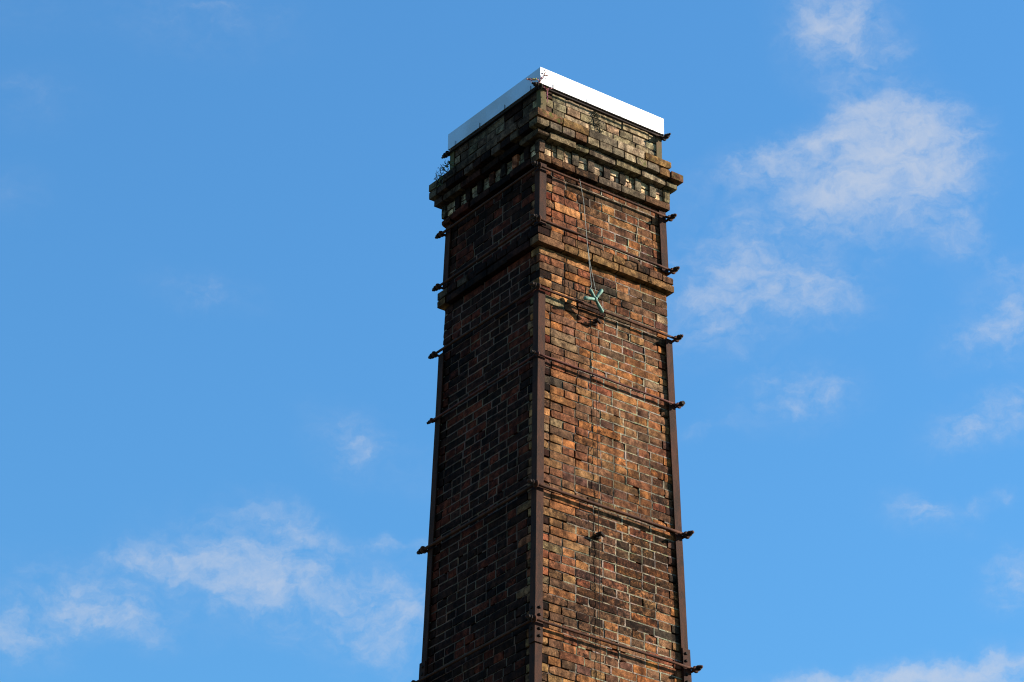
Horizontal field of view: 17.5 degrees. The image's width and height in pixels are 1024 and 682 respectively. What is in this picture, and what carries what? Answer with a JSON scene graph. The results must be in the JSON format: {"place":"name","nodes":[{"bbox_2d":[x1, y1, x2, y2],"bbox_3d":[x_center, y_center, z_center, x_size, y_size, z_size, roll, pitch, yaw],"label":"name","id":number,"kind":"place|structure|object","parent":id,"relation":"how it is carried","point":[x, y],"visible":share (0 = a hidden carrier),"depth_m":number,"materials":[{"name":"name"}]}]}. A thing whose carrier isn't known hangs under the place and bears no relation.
{"place":"outdoors","nodes":[
{"label":"outdoors","id":0,"kind":"place"},
{"bbox_2d":[0,0,1023,681],"label":"sky","id":1,"kind":"structure","parent":0,"point":[222,259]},
{"label":"ground","id":2,"kind":"structure","parent":0,"visible":0},
{"bbox_2d":[411,67,702,681],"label":"brick chimney","id":3,"kind":"object","parent":2,"relation":"on","point":[553,548],"visible":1,"depth_m":23.49,"materials":[{"name":"brick"}]},
{"bbox_2d":[434,164,445,179],"bbox_3d":[-0.538,-1.263,25.026,0.071,0.162,0.121,20,-35,-31],"label":"dry sprig","id":4,"kind":"object","parent":3,"relation":"on","point":[436,178],"visible":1,"depth_m":25.02,"materials":[{"name":"plant"}]},
{"bbox_2d":[437,161,455,186],"bbox_3d":[-0.498,-1.247,24.925,0.160,0.276,0.117,20,-35,-31],"label":"green tuft","id":5,"kind":"object","parent":3,"relation":"on","point":[447,164],"visible":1,"depth_m":24.95,"materials":[{"name":"green plant"}]},
{"bbox_2d":[526,70,551,102],"bbox_3d":[0.200,-1.873,24.318,0.233,0.272,0.050,20,-35,-31],"label":"weed","id":6,"kind":"object","parent":3,"relation":"attached to","point":[541,78],"depth_m":24.33,"materials":[{"name":"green plant"}]},
{"bbox_2d":[579,179,603,312],"bbox_3d":[0.569,-0.694,23.881,0.197,1.085,0.101,20,-35,-31],"label":"hanging cable","id":7,"kind":"object","parent":3,"relation":"hanging from","point":[594,297],"visible":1,"depth_m":23.65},
{"bbox_2d":[592,111,604,132],"bbox_3d":[0.639,-1.605,24.571,0.116,0.214,0.044,20,-35,-31],"label":"moss clump","id":8,"kind":"object","parent":3,"relation":"attached to","point":[597,120],"visible":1,"depth_m":24.57,"materials":[{"name":"green plant"}]}
]}

